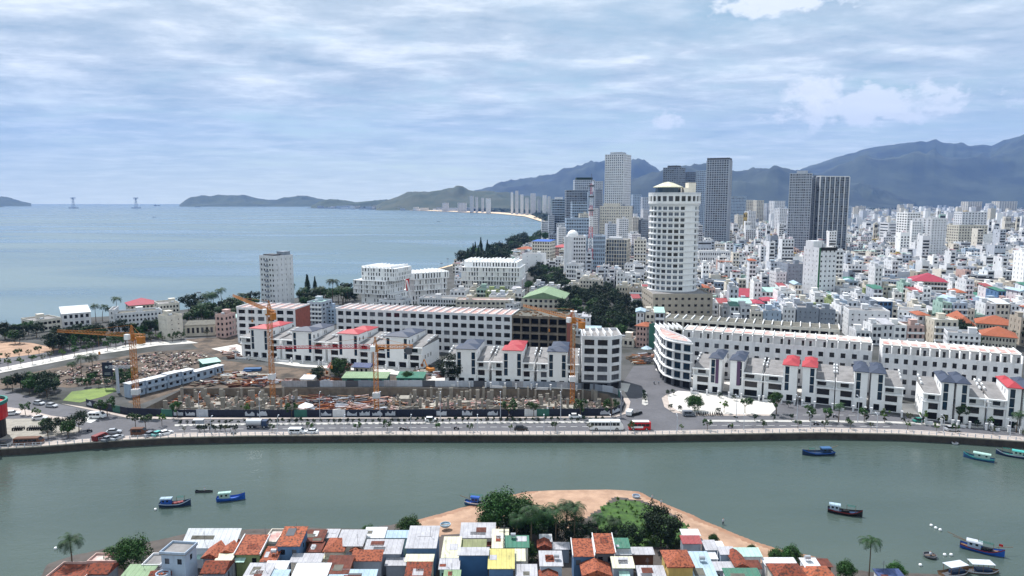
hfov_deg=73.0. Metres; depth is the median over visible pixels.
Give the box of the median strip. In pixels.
[708,420,1017,430]
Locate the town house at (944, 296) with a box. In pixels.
[938,294,959,300]
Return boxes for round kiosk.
[0,395,7,437]
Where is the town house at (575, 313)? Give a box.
[570,310,581,335]
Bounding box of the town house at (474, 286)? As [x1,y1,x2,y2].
[470,283,479,293]
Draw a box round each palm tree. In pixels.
[57,532,85,561]
[66,360,75,376]
[73,354,87,380]
[84,353,98,372]
[90,304,99,319]
[99,304,108,320]
[111,296,121,305]
[196,303,206,319]
[204,291,216,299]
[215,287,226,300]
[298,287,308,296]
[309,288,318,295]
[315,286,325,293]
[325,279,340,302]
[342,287,351,300]
[509,512,525,534]
[519,504,543,553]
[537,505,554,530]
[545,502,568,541]
[557,499,572,519]
[565,500,587,536]
[589,512,606,528]
[605,515,621,535]
[833,402,845,421]
[858,535,882,575]
[1011,410,1023,432]
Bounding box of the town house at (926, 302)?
[923,300,932,305]
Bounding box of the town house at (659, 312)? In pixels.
[654,307,664,325]
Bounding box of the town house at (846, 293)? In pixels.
[840,292,854,298]
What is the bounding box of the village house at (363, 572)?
[329,569,377,575]
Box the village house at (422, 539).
[405,526,439,575]
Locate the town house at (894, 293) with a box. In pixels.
[887,288,901,300]
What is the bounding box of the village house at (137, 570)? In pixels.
[121,564,157,575]
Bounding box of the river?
[0,439,1023,575]
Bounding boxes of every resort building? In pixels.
[353,263,411,303]
[403,268,448,304]
[461,257,524,288]
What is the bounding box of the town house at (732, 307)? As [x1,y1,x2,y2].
[727,301,739,317]
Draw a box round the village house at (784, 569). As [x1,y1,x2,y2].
[765,563,806,575]
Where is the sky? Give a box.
[0,0,1023,203]
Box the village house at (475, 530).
[460,522,495,548]
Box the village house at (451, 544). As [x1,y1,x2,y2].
[441,536,461,557]
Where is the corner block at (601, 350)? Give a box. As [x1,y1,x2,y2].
[580,328,621,389]
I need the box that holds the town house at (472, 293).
[467,290,476,296]
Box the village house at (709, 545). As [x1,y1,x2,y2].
[701,540,717,554]
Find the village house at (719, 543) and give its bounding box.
[715,541,723,560]
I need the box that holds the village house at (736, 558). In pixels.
[728,548,749,567]
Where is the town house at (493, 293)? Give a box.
[489,290,498,296]
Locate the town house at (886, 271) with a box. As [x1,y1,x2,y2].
[881,265,890,275]
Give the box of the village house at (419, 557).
[404,554,434,575]
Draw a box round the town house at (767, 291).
[761,287,774,297]
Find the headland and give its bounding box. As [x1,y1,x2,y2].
[179,195,324,206]
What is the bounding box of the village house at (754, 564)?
[746,560,762,572]
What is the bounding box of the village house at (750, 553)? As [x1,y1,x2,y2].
[733,547,762,561]
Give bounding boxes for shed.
[184,320,215,336]
[199,357,220,367]
[300,374,316,380]
[327,362,352,374]
[342,372,390,380]
[352,362,374,371]
[396,371,425,384]
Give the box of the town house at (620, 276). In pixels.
[616,268,623,284]
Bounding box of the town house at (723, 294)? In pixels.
[720,290,726,298]
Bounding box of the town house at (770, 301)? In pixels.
[767,299,779,303]
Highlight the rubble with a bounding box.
[26,351,612,409]
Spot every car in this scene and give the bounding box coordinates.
[0,440,12,446]
[8,410,20,414]
[31,415,47,419]
[32,400,44,405]
[45,402,58,407]
[101,435,111,441]
[106,428,121,433]
[110,434,124,440]
[143,430,153,436]
[151,430,160,436]
[158,429,173,435]
[305,428,318,433]
[425,416,437,421]
[514,425,527,430]
[569,413,581,418]
[912,417,922,422]
[944,425,960,431]
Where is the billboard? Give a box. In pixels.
[102,362,112,383]
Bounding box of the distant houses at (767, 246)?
[317,204,1023,287]
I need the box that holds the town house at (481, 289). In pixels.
[476,284,495,296]
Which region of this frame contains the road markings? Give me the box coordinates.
[83,418,877,429]
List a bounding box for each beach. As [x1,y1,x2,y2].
[0,341,58,357]
[419,210,540,268]
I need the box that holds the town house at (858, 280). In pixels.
[854,278,862,286]
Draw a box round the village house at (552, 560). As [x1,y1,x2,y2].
[538,551,562,575]
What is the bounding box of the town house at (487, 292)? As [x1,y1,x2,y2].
[485,286,496,296]
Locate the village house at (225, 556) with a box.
[215,553,235,575]
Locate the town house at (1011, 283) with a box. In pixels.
[1003,280,1015,286]
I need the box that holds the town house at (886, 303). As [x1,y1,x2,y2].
[870,297,893,317]
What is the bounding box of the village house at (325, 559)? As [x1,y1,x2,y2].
[323,552,345,562]
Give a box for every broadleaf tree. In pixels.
[0,320,16,339]
[0,376,11,387]
[2,329,15,340]
[4,377,16,390]
[7,330,18,338]
[10,371,27,387]
[10,373,28,389]
[11,330,26,343]
[16,325,29,332]
[19,320,34,334]
[21,378,35,393]
[28,320,45,336]
[28,370,50,379]
[34,375,59,397]
[39,332,52,340]
[39,421,56,437]
[40,370,60,388]
[43,337,63,353]
[43,417,54,431]
[45,324,72,348]
[48,329,70,349]
[52,416,69,432]
[59,419,75,437]
[63,334,76,348]
[65,409,88,430]
[66,322,86,331]
[73,331,87,341]
[80,325,94,334]
[82,378,90,384]
[86,373,95,378]
[87,333,97,341]
[90,324,107,335]
[92,328,107,343]
[100,543,117,554]
[103,532,153,570]
[106,318,128,332]
[114,371,124,379]
[125,323,137,332]
[135,325,147,333]
[140,318,158,332]
[176,292,202,311]
[182,311,195,320]
[190,305,197,318]
[194,307,206,319]
[203,309,214,319]
[204,301,217,313]
[216,295,236,311]
[220,299,241,312]
[246,291,259,299]
[246,296,259,302]
[296,290,306,297]
[299,291,317,301]
[299,296,309,303]
[309,365,324,378]
[317,290,335,298]
[328,357,350,376]
[334,289,349,305]
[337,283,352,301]
[343,289,357,302]
[394,513,421,529]
[401,371,413,376]
[434,353,462,378]
[454,250,471,260]
[475,485,515,530]
[475,510,502,528]
[481,251,494,257]
[485,242,502,257]
[494,240,509,248]
[495,247,510,257]
[498,491,534,535]
[499,510,532,534]
[507,235,520,242]
[507,240,520,247]
[511,242,520,250]
[517,231,528,238]
[517,238,527,244]
[517,500,538,535]
[524,281,532,291]
[524,503,558,538]
[527,265,541,276]
[528,539,538,562]
[530,267,545,276]
[532,273,547,281]
[534,519,557,536]
[541,232,548,237]
[547,277,558,283]
[548,517,577,541]
[552,272,565,279]
[555,298,572,308]
[556,280,567,286]
[559,302,580,312]
[560,289,573,298]
[561,283,572,290]
[567,513,590,537]
[568,283,585,295]
[571,298,582,306]
[577,305,589,312]
[579,288,593,303]
[579,308,598,322]
[580,289,597,301]
[584,519,605,537]
[586,300,594,307]
[587,304,601,315]
[589,281,603,290]
[589,285,603,295]
[590,303,605,312]
[591,317,607,327]
[593,295,611,305]
[597,305,605,315]
[599,289,616,302]
[602,281,613,287]
[602,285,613,293]
[603,524,626,537]
[604,318,615,327]
[605,303,623,313]
[605,311,616,324]
[606,312,614,327]
[608,288,622,304]
[612,311,632,325]
[612,312,631,333]
[614,292,630,305]
[615,324,627,332]
[617,521,647,546]
[623,305,635,312]
[625,310,635,314]
[628,316,635,327]
[629,298,643,309]
[638,525,656,542]
[639,499,683,549]
[662,529,680,549]
[684,394,704,411]
[708,532,719,540]
[767,546,785,556]
[782,544,802,564]
[836,558,857,575]
[885,561,908,575]
[954,318,969,329]
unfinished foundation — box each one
[159,386,269,409]
[258,385,298,409]
[392,385,503,408]
[503,385,600,408]
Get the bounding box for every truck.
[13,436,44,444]
[130,427,147,435]
[245,419,268,428]
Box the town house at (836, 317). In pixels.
[830,304,838,324]
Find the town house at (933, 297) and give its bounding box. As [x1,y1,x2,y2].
[931,293,941,303]
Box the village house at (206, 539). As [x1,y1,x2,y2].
[183,528,241,567]
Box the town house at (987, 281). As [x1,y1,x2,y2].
[982,279,994,285]
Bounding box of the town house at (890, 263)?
[884,257,898,276]
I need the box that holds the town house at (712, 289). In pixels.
[707,283,714,294]
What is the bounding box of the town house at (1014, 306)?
[1002,298,1020,313]
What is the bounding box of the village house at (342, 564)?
[327,555,354,575]
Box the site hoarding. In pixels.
[86,388,623,416]
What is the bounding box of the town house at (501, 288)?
[496,286,508,292]
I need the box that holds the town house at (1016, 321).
[1008,311,1023,344]
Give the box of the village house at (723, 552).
[716,546,732,560]
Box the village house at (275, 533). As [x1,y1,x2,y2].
[267,528,283,545]
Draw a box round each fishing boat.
[158,496,190,506]
[216,491,244,501]
[460,493,484,505]
[802,446,835,455]
[828,502,862,516]
[947,531,1004,556]
[963,450,994,462]
[996,446,1023,458]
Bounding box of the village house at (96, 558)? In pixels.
[87,553,124,575]
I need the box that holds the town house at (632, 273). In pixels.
[629,270,635,285]
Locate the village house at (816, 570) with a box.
[800,566,834,575]
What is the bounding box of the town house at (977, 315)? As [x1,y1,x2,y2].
[974,309,984,323]
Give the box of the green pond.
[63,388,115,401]
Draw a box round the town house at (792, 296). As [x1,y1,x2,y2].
[787,294,795,300]
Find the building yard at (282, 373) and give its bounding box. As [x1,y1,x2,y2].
[129,360,524,405]
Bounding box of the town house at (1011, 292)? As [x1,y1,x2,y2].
[1004,287,1023,299]
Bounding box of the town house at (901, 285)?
[896,279,910,301]
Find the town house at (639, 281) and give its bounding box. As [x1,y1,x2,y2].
[636,278,642,285]
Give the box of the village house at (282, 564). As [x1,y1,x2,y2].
[267,560,290,568]
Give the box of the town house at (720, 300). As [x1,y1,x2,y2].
[716,298,727,316]
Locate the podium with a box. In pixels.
[642,286,712,316]
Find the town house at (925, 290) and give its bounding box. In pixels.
[914,282,931,301]
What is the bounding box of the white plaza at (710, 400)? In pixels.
[668,391,775,413]
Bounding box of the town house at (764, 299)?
[759,297,776,306]
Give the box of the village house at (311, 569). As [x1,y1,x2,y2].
[291,563,331,575]
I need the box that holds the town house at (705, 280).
[701,275,713,285]
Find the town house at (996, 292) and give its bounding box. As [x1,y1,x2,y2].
[985,286,1005,297]
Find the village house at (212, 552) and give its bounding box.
[200,540,225,563]
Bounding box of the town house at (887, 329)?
[875,318,894,339]
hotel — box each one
[115,306,161,332]
[442,203,448,210]
[458,203,466,211]
[470,196,473,211]
[476,197,477,211]
[481,198,483,211]
[486,198,490,212]
[511,192,512,213]
[515,191,517,213]
[520,195,522,213]
[525,198,528,214]
[531,193,535,214]
[538,199,540,212]
[543,195,546,213]
[548,196,549,213]
[564,230,585,271]
[584,233,604,267]
[802,240,837,292]
[895,211,920,239]
[909,220,921,247]
[913,216,946,254]
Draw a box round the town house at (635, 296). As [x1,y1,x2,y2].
[630,294,640,311]
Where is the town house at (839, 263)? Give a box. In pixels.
[828,246,843,278]
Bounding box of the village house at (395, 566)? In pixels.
[384,557,405,575]
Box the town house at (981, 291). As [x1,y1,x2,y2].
[977,283,992,296]
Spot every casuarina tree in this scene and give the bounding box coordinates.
[305,275,311,295]
[312,276,318,295]
[476,245,480,257]
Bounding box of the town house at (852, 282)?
[843,278,857,286]
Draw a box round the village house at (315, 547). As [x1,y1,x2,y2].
[305,542,324,552]
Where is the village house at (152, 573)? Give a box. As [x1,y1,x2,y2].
[148,570,171,575]
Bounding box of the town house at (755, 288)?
[749,277,761,299]
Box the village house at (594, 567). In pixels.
[579,558,612,575]
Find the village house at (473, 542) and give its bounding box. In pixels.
[461,539,486,546]
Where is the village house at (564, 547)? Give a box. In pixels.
[552,542,569,562]
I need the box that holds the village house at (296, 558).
[290,553,324,574]
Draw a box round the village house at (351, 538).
[339,529,368,554]
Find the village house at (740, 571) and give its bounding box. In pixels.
[722,568,760,575]
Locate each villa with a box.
[234,321,299,360]
[276,323,345,364]
[322,326,387,364]
[372,328,438,369]
[443,339,495,387]
[490,340,538,388]
[536,341,579,390]
[690,349,728,396]
[728,351,765,400]
[762,355,799,404]
[801,356,835,409]
[834,361,869,411]
[868,362,904,417]
[915,370,956,424]
[947,371,987,429]
[978,375,1023,433]
[1010,376,1023,431]
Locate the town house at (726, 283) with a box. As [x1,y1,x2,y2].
[724,279,734,289]
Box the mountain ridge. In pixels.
[603,163,896,208]
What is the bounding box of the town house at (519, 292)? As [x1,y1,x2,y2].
[506,287,524,306]
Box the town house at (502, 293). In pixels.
[496,290,507,296]
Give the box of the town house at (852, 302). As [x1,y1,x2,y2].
[842,295,857,305]
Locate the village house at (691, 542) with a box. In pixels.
[679,535,701,550]
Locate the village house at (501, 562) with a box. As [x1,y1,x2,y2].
[487,549,514,575]
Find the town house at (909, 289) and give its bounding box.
[904,287,922,301]
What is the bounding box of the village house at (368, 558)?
[352,549,383,575]
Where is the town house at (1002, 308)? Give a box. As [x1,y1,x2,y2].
[988,298,1009,319]
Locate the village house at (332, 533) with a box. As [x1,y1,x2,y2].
[325,529,340,545]
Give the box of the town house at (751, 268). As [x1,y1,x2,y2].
[746,258,756,287]
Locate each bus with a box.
[589,419,623,430]
[628,420,650,430]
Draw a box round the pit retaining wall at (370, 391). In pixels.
[146,388,616,408]
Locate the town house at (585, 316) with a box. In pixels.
[582,312,591,325]
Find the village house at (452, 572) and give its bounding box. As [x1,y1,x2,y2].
[443,570,460,575]
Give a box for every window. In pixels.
[286,354,292,358]
[315,349,321,353]
[331,350,337,354]
[360,352,367,356]
[361,268,407,303]
[377,353,384,357]
[378,360,384,365]
[389,361,394,366]
[399,362,405,366]
[410,355,418,359]
[411,362,418,367]
[465,263,518,288]
[469,316,509,321]
[477,290,485,296]
[478,370,484,374]
[496,370,501,375]
[514,318,519,322]
[514,326,519,330]
[516,191,517,208]
[523,318,528,322]
[523,326,528,330]
[523,334,528,338]
[524,371,529,376]
[541,319,547,323]
[541,327,547,331]
[541,335,546,339]
[541,372,546,376]
[549,216,553,232]
[550,319,556,323]
[550,327,556,331]
[550,335,556,339]
[552,200,564,233]
[559,320,565,324]
[559,328,565,332]
[559,336,565,340]
[565,191,587,217]
[567,220,588,233]
[572,202,586,216]
[574,238,584,266]
[575,181,591,190]
[584,348,593,353]
[584,357,593,362]
[584,366,593,370]
[584,374,593,379]
[584,383,592,388]
[585,340,593,344]
[588,237,604,267]
[590,209,597,233]
[594,190,601,232]
[597,357,606,362]
[597,366,606,371]
[597,375,606,380]
[598,340,607,345]
[598,349,606,353]
[600,207,628,233]
[605,155,630,205]
[606,240,626,268]
[608,225,615,237]
[611,374,618,379]
[611,382,617,387]
[612,339,618,344]
[612,348,618,353]
[612,356,618,362]
[612,365,618,370]
[620,220,625,236]
[631,195,640,216]
[650,206,697,288]
[663,168,684,184]
[666,368,670,375]
[667,341,671,348]
[667,350,671,357]
[667,359,671,366]
[674,362,679,368]
[674,371,679,377]
[674,379,679,385]
[675,343,680,349]
[675,352,680,359]
[683,363,689,369]
[683,372,689,378]
[683,381,688,387]
[684,345,690,351]
[684,354,689,360]
[685,172,695,182]
[696,171,705,232]
[697,376,707,381]
[697,384,707,390]
[705,160,728,241]
[711,367,714,374]
[731,198,745,222]
[733,389,738,394]
[744,389,756,395]
[745,374,753,377]
[745,381,756,386]
[750,262,754,276]
[753,201,762,219]
[763,327,808,332]
[768,383,780,389]
[769,203,784,211]
[769,376,777,380]
[774,209,786,226]
[784,383,788,389]
[785,366,789,373]
[785,374,788,381]
[786,394,791,400]
[788,174,811,252]
[805,396,810,402]
[809,385,813,392]
[810,368,814,375]
[810,377,813,384]
[812,177,848,249]
[816,397,828,403]
[817,381,825,385]
[817,388,828,394]
[836,252,842,276]
[840,391,851,396]
[840,399,850,406]
[841,383,848,387]
[855,390,859,397]
[856,373,860,380]
[856,381,860,388]
[873,404,878,409]
[877,392,881,399]
[878,375,882,382]
[878,383,882,391]
[884,404,896,411]
[885,388,893,391]
[885,395,896,401]
[912,222,920,241]
[927,412,936,418]
[928,403,937,409]
[934,220,944,248]
[942,401,946,409]
[943,383,948,391]
[943,392,947,400]
[961,394,966,402]
[962,385,966,393]
[963,213,982,223]
[966,281,972,298]
[968,416,977,422]
[969,407,978,413]
[992,203,1016,209]
[992,419,1001,425]
[993,401,999,405]
[993,409,1003,415]
[1008,408,1013,416]
[1009,399,1014,406]
[1010,389,1015,397]
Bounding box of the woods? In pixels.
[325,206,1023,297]
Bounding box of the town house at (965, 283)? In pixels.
[957,275,974,298]
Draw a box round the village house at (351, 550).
[349,545,363,551]
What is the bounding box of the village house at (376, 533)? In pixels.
[366,527,387,538]
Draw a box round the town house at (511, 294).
[506,290,514,300]
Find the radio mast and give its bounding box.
[588,174,593,271]
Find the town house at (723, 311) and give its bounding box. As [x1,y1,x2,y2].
[719,302,726,317]
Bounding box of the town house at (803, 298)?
[796,295,810,302]
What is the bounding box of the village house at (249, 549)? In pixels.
[233,534,270,575]
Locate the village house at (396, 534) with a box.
[385,530,408,555]
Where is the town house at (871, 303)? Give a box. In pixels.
[866,300,882,306]
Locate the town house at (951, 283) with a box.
[945,277,956,288]
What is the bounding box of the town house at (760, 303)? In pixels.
[750,299,764,306]
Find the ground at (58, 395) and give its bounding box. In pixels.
[0,208,1023,419]
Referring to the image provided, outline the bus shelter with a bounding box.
[193,418,204,424]
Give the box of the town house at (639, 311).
[635,307,645,324]
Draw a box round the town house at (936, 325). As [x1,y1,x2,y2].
[923,312,958,342]
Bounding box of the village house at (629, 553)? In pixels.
[616,549,631,555]
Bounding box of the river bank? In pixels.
[41,490,940,575]
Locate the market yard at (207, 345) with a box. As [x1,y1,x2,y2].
[186,336,240,357]
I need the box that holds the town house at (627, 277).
[624,272,631,286]
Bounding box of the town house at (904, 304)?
[895,300,906,306]
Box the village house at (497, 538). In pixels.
[491,529,508,548]
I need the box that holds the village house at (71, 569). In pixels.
[46,562,89,575]
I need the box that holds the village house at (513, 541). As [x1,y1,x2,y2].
[504,533,528,570]
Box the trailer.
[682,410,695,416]
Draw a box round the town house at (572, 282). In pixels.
[569,280,578,285]
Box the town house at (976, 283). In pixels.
[969,277,981,287]
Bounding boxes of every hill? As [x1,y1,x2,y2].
[311,199,387,207]
[376,186,551,209]
[850,183,914,206]
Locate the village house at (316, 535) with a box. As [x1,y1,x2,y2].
[306,529,327,549]
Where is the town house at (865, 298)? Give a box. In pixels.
[860,295,877,305]
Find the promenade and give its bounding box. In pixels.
[0,427,1023,447]
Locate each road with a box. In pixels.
[0,338,196,367]
[0,365,1023,442]
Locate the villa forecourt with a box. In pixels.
[212,344,629,391]
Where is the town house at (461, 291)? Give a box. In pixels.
[450,286,469,295]
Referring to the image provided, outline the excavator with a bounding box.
[421,359,434,373]
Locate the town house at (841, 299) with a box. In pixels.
[833,294,846,303]
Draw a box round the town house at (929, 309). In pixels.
[926,305,931,315]
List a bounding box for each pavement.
[0,340,196,372]
[64,390,629,419]
[655,369,918,414]
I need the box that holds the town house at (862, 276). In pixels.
[855,273,867,280]
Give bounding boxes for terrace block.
[236,302,310,342]
[336,303,519,351]
[512,310,571,352]
[665,313,839,334]
[682,324,872,391]
[878,338,1023,397]
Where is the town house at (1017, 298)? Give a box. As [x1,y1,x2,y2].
[1011,295,1023,302]
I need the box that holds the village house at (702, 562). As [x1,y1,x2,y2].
[688,551,717,575]
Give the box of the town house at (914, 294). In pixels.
[906,290,922,302]
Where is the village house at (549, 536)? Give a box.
[539,534,551,550]
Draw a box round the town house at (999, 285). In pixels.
[993,283,1014,290]
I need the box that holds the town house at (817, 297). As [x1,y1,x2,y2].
[810,292,825,304]
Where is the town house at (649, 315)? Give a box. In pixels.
[644,306,654,322]
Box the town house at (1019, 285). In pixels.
[1015,282,1023,289]
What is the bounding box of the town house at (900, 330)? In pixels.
[889,318,906,340]
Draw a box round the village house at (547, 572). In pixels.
[538,568,557,575]
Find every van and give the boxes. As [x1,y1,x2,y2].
[87,411,106,418]
[91,432,108,440]
[288,427,304,433]
[626,409,633,415]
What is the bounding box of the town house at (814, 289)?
[809,287,827,297]
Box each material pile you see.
[188,381,200,385]
[201,380,213,384]
[220,374,234,379]
[222,351,233,354]
[226,354,242,358]
[226,382,241,387]
[240,375,256,378]
[241,380,258,386]
[251,382,268,386]
[308,394,323,397]
[315,403,333,409]
[332,395,348,399]
[334,403,348,406]
[350,402,369,408]
[354,397,369,401]
[372,401,387,406]
[388,401,407,405]
[438,402,453,408]
[471,401,480,405]
[625,356,637,359]
[629,358,644,363]
[638,356,653,361]
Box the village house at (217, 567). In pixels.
[200,560,234,575]
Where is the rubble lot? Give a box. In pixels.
[0,349,220,388]
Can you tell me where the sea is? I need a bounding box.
[0,204,540,324]
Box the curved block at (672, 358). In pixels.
[653,323,692,388]
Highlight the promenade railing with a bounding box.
[0,428,1023,446]
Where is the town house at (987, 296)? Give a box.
[973,295,994,300]
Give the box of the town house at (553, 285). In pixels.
[547,282,558,288]
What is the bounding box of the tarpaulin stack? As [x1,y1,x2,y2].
[243,367,261,371]
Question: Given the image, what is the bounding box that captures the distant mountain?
[474,158,659,198]
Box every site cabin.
[123,379,145,397]
[142,374,167,392]
[161,370,181,387]
[177,368,194,383]
[193,366,214,380]
[211,364,223,374]
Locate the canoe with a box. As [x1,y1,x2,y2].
[195,490,212,492]
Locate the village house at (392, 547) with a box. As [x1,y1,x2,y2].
[364,539,404,574]
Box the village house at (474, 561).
[457,547,488,575]
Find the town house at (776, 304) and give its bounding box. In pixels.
[772,301,780,308]
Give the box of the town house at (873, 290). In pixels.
[866,284,882,296]
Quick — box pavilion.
[21,313,61,332]
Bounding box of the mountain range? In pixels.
[801,135,1023,207]
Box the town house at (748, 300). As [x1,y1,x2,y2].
[729,298,751,303]
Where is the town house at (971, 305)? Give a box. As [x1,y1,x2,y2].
[960,300,974,308]
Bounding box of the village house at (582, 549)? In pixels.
[570,537,594,575]
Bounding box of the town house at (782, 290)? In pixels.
[773,286,795,299]
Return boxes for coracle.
[440,521,450,527]
[632,494,639,498]
[923,551,936,558]
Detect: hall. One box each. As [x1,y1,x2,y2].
[59,305,90,327]
[523,287,569,310]
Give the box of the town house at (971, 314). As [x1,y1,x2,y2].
[966,307,974,321]
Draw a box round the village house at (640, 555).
[631,547,654,569]
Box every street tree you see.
[4,358,11,363]
[12,348,21,358]
[19,402,30,413]
[28,354,36,363]
[31,407,41,413]
[71,345,78,354]
[86,341,95,347]
[93,401,107,410]
[98,396,114,415]
[103,340,110,350]
[106,336,116,346]
[126,412,140,426]
[140,414,153,427]
[156,413,165,420]
[167,331,176,341]
[169,401,181,416]
[240,403,250,410]
[284,402,297,416]
[305,421,313,427]
[353,421,361,431]
[383,420,391,431]
[501,398,516,414]
[526,401,539,416]
[551,421,557,426]
[573,398,587,414]
[603,398,619,416]
[628,420,634,427]
[702,418,712,429]
[719,400,728,407]
[740,397,753,406]
[767,391,782,413]
[804,404,816,420]
[823,408,833,420]
[858,407,868,420]
[880,408,889,421]
[919,410,927,421]
[953,399,969,419]
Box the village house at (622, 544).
[613,538,630,555]
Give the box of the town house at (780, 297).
[777,294,790,301]
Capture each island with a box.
[0,196,30,205]
[7,407,80,421]
[642,393,647,405]
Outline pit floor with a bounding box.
[174,396,609,409]
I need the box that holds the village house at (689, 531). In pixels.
[680,529,700,549]
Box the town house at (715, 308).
[712,298,718,316]
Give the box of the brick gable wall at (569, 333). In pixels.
[567,313,572,355]
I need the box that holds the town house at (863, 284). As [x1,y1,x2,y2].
[860,281,869,287]
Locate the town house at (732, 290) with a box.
[727,282,738,300]
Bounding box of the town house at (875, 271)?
[868,263,882,286]
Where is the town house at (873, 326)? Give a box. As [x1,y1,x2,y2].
[863,318,881,344]
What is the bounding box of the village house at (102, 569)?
[85,563,120,575]
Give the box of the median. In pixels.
[175,421,588,426]
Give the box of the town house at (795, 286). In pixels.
[789,280,802,296]
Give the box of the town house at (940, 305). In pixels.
[932,297,951,315]
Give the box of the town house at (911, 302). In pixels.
[907,299,925,307]
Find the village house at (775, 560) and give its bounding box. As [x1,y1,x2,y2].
[761,557,796,575]
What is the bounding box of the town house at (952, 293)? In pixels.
[946,290,964,300]
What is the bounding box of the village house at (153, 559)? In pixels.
[141,553,161,569]
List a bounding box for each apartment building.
[109,306,118,332]
[125,298,153,308]
[154,298,179,313]
[158,310,183,340]
[215,309,236,337]
[233,314,237,334]
[307,296,331,324]
[326,303,338,323]
[379,295,410,305]
[419,294,465,306]
[456,295,510,308]
[505,299,520,309]
[517,246,531,250]
[522,251,545,271]
[532,239,554,260]
[549,232,555,245]
[555,244,563,257]
[565,216,588,234]
[566,261,583,280]
[572,326,575,346]
[579,275,600,291]
[580,325,601,343]
[610,265,619,281]
[616,281,630,306]
[622,331,635,347]
[624,261,641,274]
[629,283,641,305]
[634,322,648,347]
[697,248,729,262]
[700,278,736,290]
[729,313,741,318]
[738,288,749,297]
[749,305,762,319]
[760,304,781,320]
[769,268,786,286]
[777,260,802,283]
[780,302,795,321]
[795,302,818,322]
[816,303,835,324]
[835,283,861,294]
[842,303,889,335]
[879,221,895,238]
[882,274,906,284]
[897,305,927,318]
[907,273,948,293]
[943,327,980,345]
[946,223,987,242]
[946,310,976,326]
[953,211,986,224]
[974,277,1010,282]
[974,315,1008,331]
[979,326,1017,348]
[983,234,992,242]
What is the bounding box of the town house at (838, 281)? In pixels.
[835,276,844,285]
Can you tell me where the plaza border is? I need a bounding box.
[662,394,770,415]
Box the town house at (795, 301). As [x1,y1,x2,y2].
[789,298,805,305]
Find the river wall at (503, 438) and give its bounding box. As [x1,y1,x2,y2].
[0,432,1023,455]
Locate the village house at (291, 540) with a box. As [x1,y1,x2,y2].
[275,526,308,572]
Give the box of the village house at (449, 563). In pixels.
[438,558,460,575]
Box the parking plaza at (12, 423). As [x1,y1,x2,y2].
[0,418,81,438]
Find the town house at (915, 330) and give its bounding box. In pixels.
[899,319,924,341]
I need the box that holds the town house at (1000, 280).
[993,278,1008,282]
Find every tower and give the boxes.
[259,251,294,302]
[541,220,547,238]
[548,214,553,233]
[552,199,564,233]
[556,223,564,245]
[557,226,565,244]
[565,190,587,217]
[570,202,587,217]
[573,177,594,190]
[578,212,588,217]
[587,191,593,213]
[588,207,597,233]
[591,181,602,205]
[594,188,602,233]
[599,203,632,234]
[604,152,630,205]
[605,221,615,243]
[606,237,629,269]
[616,217,628,237]
[628,231,640,244]
[631,195,640,216]
[632,216,638,232]
[638,218,647,239]
[640,197,649,218]
[641,209,647,219]
[647,182,700,292]
[663,165,684,187]
[685,172,695,182]
[696,170,705,232]
[704,158,732,242]
[730,196,745,222]
[734,214,743,226]
[744,210,755,227]
[746,200,752,210]
[753,200,763,220]
[763,203,768,219]
[768,201,784,220]
[774,207,786,228]
[787,171,812,252]
[809,176,849,249]
[810,175,822,239]
[848,206,851,217]
[856,206,865,211]
[870,210,878,216]
[897,204,903,211]
[961,202,981,210]
[985,203,993,212]
[992,201,1016,211]
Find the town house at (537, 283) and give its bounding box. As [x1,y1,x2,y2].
[534,280,540,288]
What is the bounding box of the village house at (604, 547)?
[592,532,615,568]
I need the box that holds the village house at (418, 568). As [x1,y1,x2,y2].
[404,561,432,575]
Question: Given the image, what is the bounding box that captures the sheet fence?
[281,380,619,394]
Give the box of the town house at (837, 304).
[832,299,848,329]
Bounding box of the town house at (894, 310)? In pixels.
[890,301,903,317]
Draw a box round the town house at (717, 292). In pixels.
[715,288,723,297]
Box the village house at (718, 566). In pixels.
[711,561,734,575]
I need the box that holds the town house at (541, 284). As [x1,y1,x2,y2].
[537,282,546,288]
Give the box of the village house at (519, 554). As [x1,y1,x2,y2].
[514,549,525,575]
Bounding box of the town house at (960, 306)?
[944,297,967,316]
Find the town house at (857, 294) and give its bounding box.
[850,289,864,299]
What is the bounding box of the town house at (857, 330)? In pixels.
[848,324,870,336]
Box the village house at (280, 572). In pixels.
[270,569,290,575]
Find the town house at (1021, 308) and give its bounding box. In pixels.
[1018,305,1023,314]
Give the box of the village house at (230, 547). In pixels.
[220,539,240,572]
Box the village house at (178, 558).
[155,540,197,575]
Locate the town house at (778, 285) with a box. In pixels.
[775,283,786,287]
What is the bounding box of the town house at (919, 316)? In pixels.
[909,311,930,324]
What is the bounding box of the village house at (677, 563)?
[660,550,694,575]
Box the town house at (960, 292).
[947,288,966,298]
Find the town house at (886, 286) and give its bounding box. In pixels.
[882,281,895,297]
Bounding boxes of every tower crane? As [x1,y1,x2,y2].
[59,325,145,407]
[233,295,276,404]
[276,337,412,408]
[523,304,585,405]
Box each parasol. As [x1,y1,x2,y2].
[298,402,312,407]
[641,346,651,351]
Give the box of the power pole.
[503,526,505,548]
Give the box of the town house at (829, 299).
[824,295,833,304]
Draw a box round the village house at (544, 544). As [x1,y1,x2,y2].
[537,537,551,559]
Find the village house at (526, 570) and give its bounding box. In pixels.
[516,559,537,575]
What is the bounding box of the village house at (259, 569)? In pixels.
[243,563,276,575]
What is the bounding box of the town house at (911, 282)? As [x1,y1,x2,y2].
[905,279,916,286]
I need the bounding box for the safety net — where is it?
[648,323,654,347]
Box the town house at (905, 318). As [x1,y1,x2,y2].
[898,315,917,322]
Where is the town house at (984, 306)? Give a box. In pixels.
[975,297,995,316]
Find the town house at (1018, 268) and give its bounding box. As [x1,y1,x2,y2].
[1011,248,1023,283]
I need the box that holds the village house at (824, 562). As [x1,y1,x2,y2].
[816,558,832,570]
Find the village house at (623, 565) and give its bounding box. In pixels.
[610,556,634,575]

